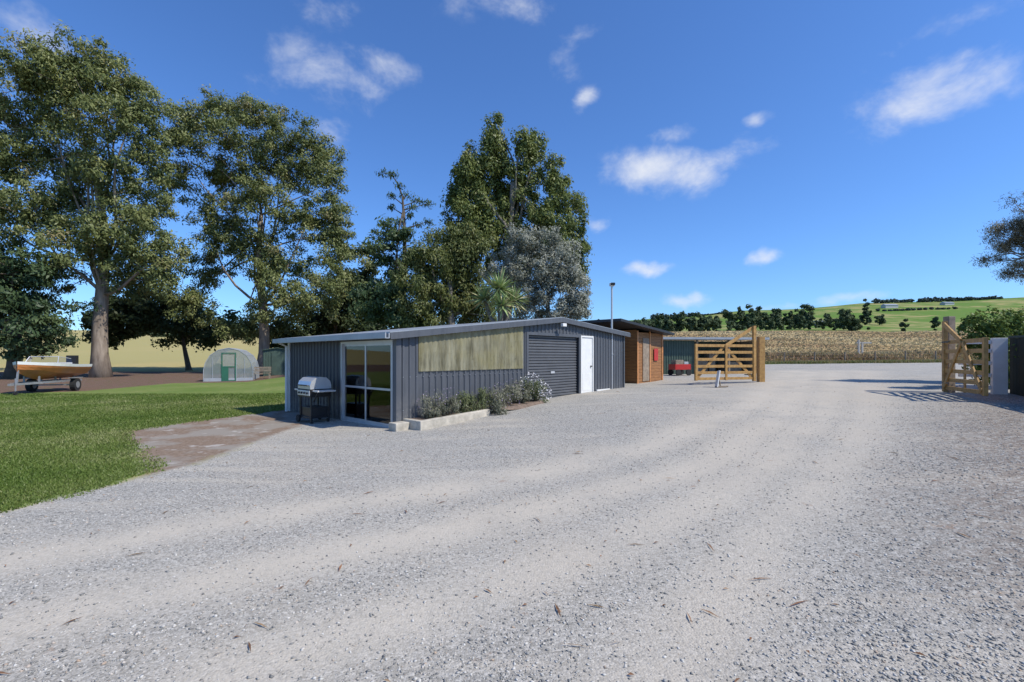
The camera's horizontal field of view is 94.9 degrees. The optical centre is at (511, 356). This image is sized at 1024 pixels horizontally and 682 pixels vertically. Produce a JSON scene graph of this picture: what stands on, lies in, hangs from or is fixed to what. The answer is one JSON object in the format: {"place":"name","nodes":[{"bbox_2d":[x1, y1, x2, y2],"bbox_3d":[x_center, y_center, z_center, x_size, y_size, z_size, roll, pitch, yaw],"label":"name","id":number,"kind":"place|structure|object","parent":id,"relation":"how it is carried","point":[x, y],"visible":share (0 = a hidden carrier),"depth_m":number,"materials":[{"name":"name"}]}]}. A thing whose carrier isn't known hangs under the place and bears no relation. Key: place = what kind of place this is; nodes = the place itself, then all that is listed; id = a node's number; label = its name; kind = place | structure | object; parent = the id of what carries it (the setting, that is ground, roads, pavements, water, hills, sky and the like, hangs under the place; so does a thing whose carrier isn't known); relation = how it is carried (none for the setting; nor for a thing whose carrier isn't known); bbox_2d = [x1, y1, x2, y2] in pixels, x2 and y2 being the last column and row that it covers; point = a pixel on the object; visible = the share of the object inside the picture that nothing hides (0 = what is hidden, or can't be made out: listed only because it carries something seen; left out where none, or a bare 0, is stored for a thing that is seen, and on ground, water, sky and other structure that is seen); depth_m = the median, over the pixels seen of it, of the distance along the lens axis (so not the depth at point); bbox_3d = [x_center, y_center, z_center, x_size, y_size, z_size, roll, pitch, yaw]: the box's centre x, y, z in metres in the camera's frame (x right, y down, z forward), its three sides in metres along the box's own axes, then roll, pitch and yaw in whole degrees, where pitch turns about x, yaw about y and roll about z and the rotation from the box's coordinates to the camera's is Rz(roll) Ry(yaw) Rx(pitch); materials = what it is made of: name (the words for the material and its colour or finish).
{"place":"outdoors","nodes":[
{"label":"outdoors","id":0,"kind":"place"},
{"bbox_2d":[0,392,284,512],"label":"lawn grass","id":1,"kind":"structure","parent":0,"point":[15,480],"depth_m":10.57,"materials":[{"name":"green plant"}]},
{"bbox_2d":[0,297,1023,681],"bbox_3d":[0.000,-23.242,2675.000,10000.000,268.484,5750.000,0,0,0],"label":"ground","id":2,"kind":"structure","parent":0,"point":[140,365],"depth_m":4.36,"materials":[{"name":"grey gravel"}]},
{"bbox_2d":[1,306,74,342],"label":"understory tree","id":3,"kind":"object","parent":2,"relation":"on","point":[59,312],"visible":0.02,"depth_m":52.55,"materials":[{"name":"green plant"}]},
{"bbox_2d":[8,355,91,394],"bbox_3d":[-22.168,0.825,22.301,1.960,1.750,4.809,0,0,-18],"label":"motor boat on trailer","id":4,"kind":"object","parent":2,"relation":"on","point":[71,367],"visible":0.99,"depth_m":22.34,"materials":[{"name":"white plastic"}]},
{"bbox_2d":[0,239,104,378],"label":"cypress tree","id":5,"kind":"object","parent":2,"relation":"on","point":[32,307],"visible":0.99,"depth_m":34.70,"materials":[{"name":"green plant"}]},
{"bbox_2d":[0,19,199,377],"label":"eucalyptus tree","id":6,"kind":"object","parent":2,"relation":"on","point":[39,74],"visible":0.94,"depth_m":36.93,"materials":[{"name":"green plant"}]},
{"bbox_2d":[76,281,244,370],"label":"understory tree","id":7,"kind":"object","parent":2,"relation":"on","point":[145,318],"visible":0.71,"depth_m":50.24,"materials":[{"name":"green plant"}]},
{"bbox_2d":[203,348,258,381],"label":"greenhouse tunnel","id":8,"kind":"structure","parent":2,"relation":"on","point":[230,364],"depth_m":32.19,"materials":[{"name":"plastic"}]},
{"bbox_2d":[254,367,270,378],"bbox_3d":[-18.003,1.192,33.592,1.400,0.880,0.450,0,0,-17],"label":"garden bench","id":9,"kind":"object","parent":2,"relation":"on","point":[264,369],"visible":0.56,"depth_m":33.79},
{"bbox_2d":[157,84,371,371],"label":"eucalyptus tree","id":10,"kind":"object","parent":2,"relation":"on","point":[271,262],"visible":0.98,"depth_m":45.17,"materials":[{"name":"green plant"}]},
{"bbox_2d":[262,347,284,375],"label":"green garden shed","id":11,"kind":"structure","parent":2,"relation":"on","point":[274,359],"depth_m":37.76,"materials":[{"name":"metal"}]},
{"bbox_2d":[294,376,335,423],"bbox_3d":[-5.117,1.105,12.157,1.320,1.170,0.656,0,0,42],"label":"gas barbecue","id":12,"kind":"object","parent":2,"relation":"on","point":[310,387],"visible":1,"depth_m":11.96,"materials":[{"name":"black metal"}]},
{"bbox_2d":[256,238,397,348],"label":"understory tree","id":13,"kind":"object","parent":2,"relation":"on","point":[320,324],"visible":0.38,"depth_m":50.78,"materials":[{"name":"green plant"}]},
{"bbox_2d":[344,167,435,328],"bbox_3d":[-8.585,-6.024,34.046,6.858,15.217,7.618,0,0,0],"label":"larch tree","id":14,"kind":"object","parent":2,"relation":"on","point":[372,304],"visible":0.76,"depth_m":33.09,"materials":[{"name":"green plant"}]},
{"bbox_2d":[384,219,501,327],"bbox_3d":[-4.562,-4.134,32.389,8.169,11.338,4.933,0,0,-24],"label":"willow tree","id":15,"kind":"object","parent":2,"relation":"on","point":[453,260],"visible":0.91,"depth_m":31.42,"materials":[{"name":"green plant"}]},
{"bbox_2d":[272,317,630,427],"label":"metal garage shed","id":16,"kind":"structure","parent":2,"relation":"on","point":[382,378],"depth_m":12.69,"materials":[{"name":"grey metal"}]},
{"bbox_2d":[529,335,576,399],"bbox_3d":[1.326,0.410,15.229,0.050,2.140,2.700,0,0,42],"label":"roller door","id":17,"kind":"structure","parent":16,"relation":"in","point":[552,358],"depth_m":15.28,"materials":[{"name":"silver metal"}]},
{"bbox_2d":[581,336,609,392],"bbox_3d":[3.017,0.440,16.923,0.170,2.320,1.840,0,0,42],"label":"white entry door","id":18,"kind":"structure","parent":16,"relation":"in","point":[587,342],"depth_m":16.60,"materials":[{"name":"paint"}]},
{"bbox_2d":[389,399,543,431],"bbox_3d":[-0.848,1.590,12.053,0.800,0.620,4.850,0,0,42],"label":"concrete planter","id":19,"kind":"object","parent":2,"relation":"on","point":[419,423],"visible":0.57,"depth_m":10.95,"materials":[{"name":"concrete"}]},
{"bbox_2d":[416,387,461,418],"bbox_3d":[-1.684,1.168,11.178,0.734,0.863,1.149,0,0,42],"label":"lavender bush","id":20,"kind":"object","parent":19,"relation":"in","point":[443,409],"visible":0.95,"depth_m":11.05,"materials":[{"name":"green plant"}]},
{"bbox_2d":[451,387,493,412],"bbox_3d":[-0.994,1.176,11.974,1.294,0.825,0.642,0,0,-42],"label":"rosemary bush","id":21,"kind":"object","parent":19,"relation":"in","point":[468,402],"visible":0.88,"depth_m":11.89,"materials":[{"name":"green plant"}]},
{"bbox_2d":[482,380,523,415],"bbox_3d":[-0.277,1.105,12.524,0.948,1.016,1.446,0,0,36],"label":"lavender bush","id":22,"kind":"object","parent":19,"relation":"in","point":[504,399],"visible":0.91,"depth_m":12.47,"materials":[{"name":"green plant"}]},
{"bbox_2d":[509,380,535,402],"bbox_3d":[0.270,1.006,13.314,0.847,0.894,0.678,0,0,0],"label":"rosemary bush","id":23,"kind":"object","parent":19,"relation":"in","point":[525,397],"visible":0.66,"depth_m":13.26,"materials":[{"name":"green plant"}]},
{"bbox_2d":[520,372,551,402],"bbox_3d":[0.620,0.992,13.707,1.107,1.092,0.750,0,0,0],"label":"daisy bush","id":24,"kind":"object","parent":19,"relation":"in","point":[537,392],"visible":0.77,"depth_m":13.66,"materials":[{"name":"white plant"}]},
{"bbox_2d":[467,266,531,321],"bbox_3d":[-0.680,-1.576,23.768,3.598,6.050,2.735,0,0,0],"label":"cabbage tree","id":25,"kind":"object","parent":2,"relation":"on","point":[499,285],"visible":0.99,"depth_m":23.65,"materials":[{"name":"green plant"}]},
{"bbox_2d":[0,382,1002,681],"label":"fallen leaves","id":26,"kind":"object","parent":2,"relation":"on","point":[588,564],"visible":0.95,"depth_m":3.35,"materials":[{"name":"brown plant"}]},
{"bbox_2d":[439,109,594,320],"bbox_3d":[0.216,-9.162,37.798,12.260,21.344,8.241,0,0,0],"label":"poplar tree","id":27,"kind":"object","parent":2,"relation":"on","point":[503,198],"visible":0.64,"depth_m":36.42,"materials":[{"name":"green plant"}]},
{"bbox_2d":[477,224,593,320],"bbox_3d":[1.432,-3.406,28.459,7.194,9.707,4.313,0,0,0],"label":"silver pear tree","id":28,"kind":"object","parent":2,"relation":"on","point":[549,277],"visible":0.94,"depth_m":27.88,"materials":[{"name":"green plant"}]},
{"bbox_2d":[141,298,966,336],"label":"distant trees","id":29,"kind":"object","parent":2,"relation":"on","point":[804,319],"visible":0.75,"depth_m":300.23,"materials":[{"name":"green plant"}]},
{"bbox_2d":[609,283,614,388],"bbox_3d":[3.790,-0.669,17.780,0.180,4.220,0.240,0,0,0],"label":"pole light","id":30,"kind":"object","parent":2,"relation":"on","point":[611,284],"visible":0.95,"depth_m":17.82,"materials":[{"name":"metal"}]},
{"bbox_2d":[582,318,674,383],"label":"timber shed","id":31,"kind":"structure","parent":2,"relation":"on","point":[643,354],"depth_m":20.64,"materials":[{"name":"brown wood"}]},
{"bbox_2d":[668,360,693,375],"bbox_3d":[9.438,0.620,25.889,1.507,0.846,0.770,0,0,-17],"label":"red garden cart","id":32,"kind":"object","parent":2,"relation":"on","point":[679,366],"visible":0.95,"depth_m":25.56,"materials":[{"name":"paint"}]},
{"bbox_2d":[661,337,769,373],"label":"open farm shed","id":33,"kind":"structure","parent":2,"relation":"on","point":[678,348],"depth_m":27.25,"materials":[{"name":"green metal"}]},
{"bbox_2d":[715,370,727,387],"bbox_3d":[7.828,0.850,17.757,0.544,0.656,0.358,0,0,-22],"label":"white leaning sign","id":34,"kind":"object","parent":2,"relation":"on","point":[717,382],"visible":1,"depth_m":17.62,"materials":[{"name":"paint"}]},
{"bbox_2d":[694,326,755,380],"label":"timber farm gate","id":35,"kind":"structure","parent":2,"relation":"on","point":[726,372],"depth_m":19.26,"materials":[{"name":"brown wood"}]},
{"bbox_2d":[757,337,764,381],"bbox_3d":[10.450,0.276,19.750,0.240,2.200,0.240,0,0,0],"label":"gate post","id":36,"kind":"object","parent":2,"relation":"on","point":[760,359],"visible":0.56,"depth_m":19.63,"materials":[{"name":"brown wood"}]},
{"bbox_2d":[650,295,1002,319],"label":"distant tree line","id":37,"kind":"object","parent":2,"relation":"on","point":[924,299],"visible":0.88,"depth_m":687.04,"materials":[{"name":"green plant"}]},
{"bbox_2d":[784,351,966,360],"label":"wire paddock fence","id":38,"kind":"object","parent":2,"relation":"on","point":[905,353],"visible":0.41,"depth_m":46.59,"materials":[{"name":"grey metal"}]},
{"bbox_2d":[815,302,953,324],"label":"distant farm buildings","id":39,"kind":"structure","parent":2,"relation":"on","point":[896,305],"depth_m":597.93,"materials":[{"name":"metal"}]},
{"bbox_2d":[943,316,954,392],"bbox_3d":[13.250,0.092,14.250,0.200,2.600,0.200,0,0,0],"label":"gate post","id":40,"kind":"object","parent":2,"relation":"on","point":[951,321],"visible":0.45,"depth_m":14.15,"materials":[{"name":"brown wood"}]},
{"bbox_2d":[942,321,987,395],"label":"timber farm gate","id":41,"kind":"structure","parent":2,"relation":"on","point":[982,390],"depth_m":12.95,"materials":[{"name":"brown wood"}]},
{"bbox_2d":[958,338,1007,393],"bbox_3d":[13.569,0.384,13.568,1.100,1.820,0.120,0,0,19],"label":"white rail panel","id":42,"kind":"object","parent":2,"relation":"on","point":[998,361],"visible":0.63,"depth_m":13.41,"materials":[{"name":"paint"}]},
{"bbox_2d":[956,305,1023,388],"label":"boundary hedge","id":43,"kind":"object","parent":2,"relation":"on","point":[997,326],"visible":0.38,"depth_m":14.92,"materials":[{"name":"green plant"}]},
{"bbox_2d":[968,189,1023,284],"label":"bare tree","id":44,"kind":"object","parent":2,"relation":"on","point":[1015,239],"visible":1,"depth_m":17.84,"materials":[{"name":"green plant"}]},
{"bbox_2d":[1008,335,1023,395],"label":"corrugated fence","id":45,"kind":"object","parent":2,"relation":"on","point":[1017,375],"visible":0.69,"depth_m":13.15,"materials":[{"name":"black metal"}]},
{"bbox_2d":[0,0,1023,329],"label":"sky","id":46,"kind":"structure","parent":0,"point":[728,155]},
{"bbox_2d":[576,330,1010,361],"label":"dry grass field","id":47,"kind":"structure","parent":0,"point":[836,345],"depth_m":123.84,"materials":[{"name":"beige plant"}]},
{"bbox_2d":[856,340,871,353],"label":"stockyard posts","id":48,"kind":"object","parent":47,"relation":"on","point":[858,342],"visible":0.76,"depth_m":59.92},
{"bbox_2d":[765,359,988,363],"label":"roadside grass","id":49,"kind":"structure","parent":0,"point":[856,361],"depth_m":45.41,"materials":[{"name":"green plant"}]}
]}

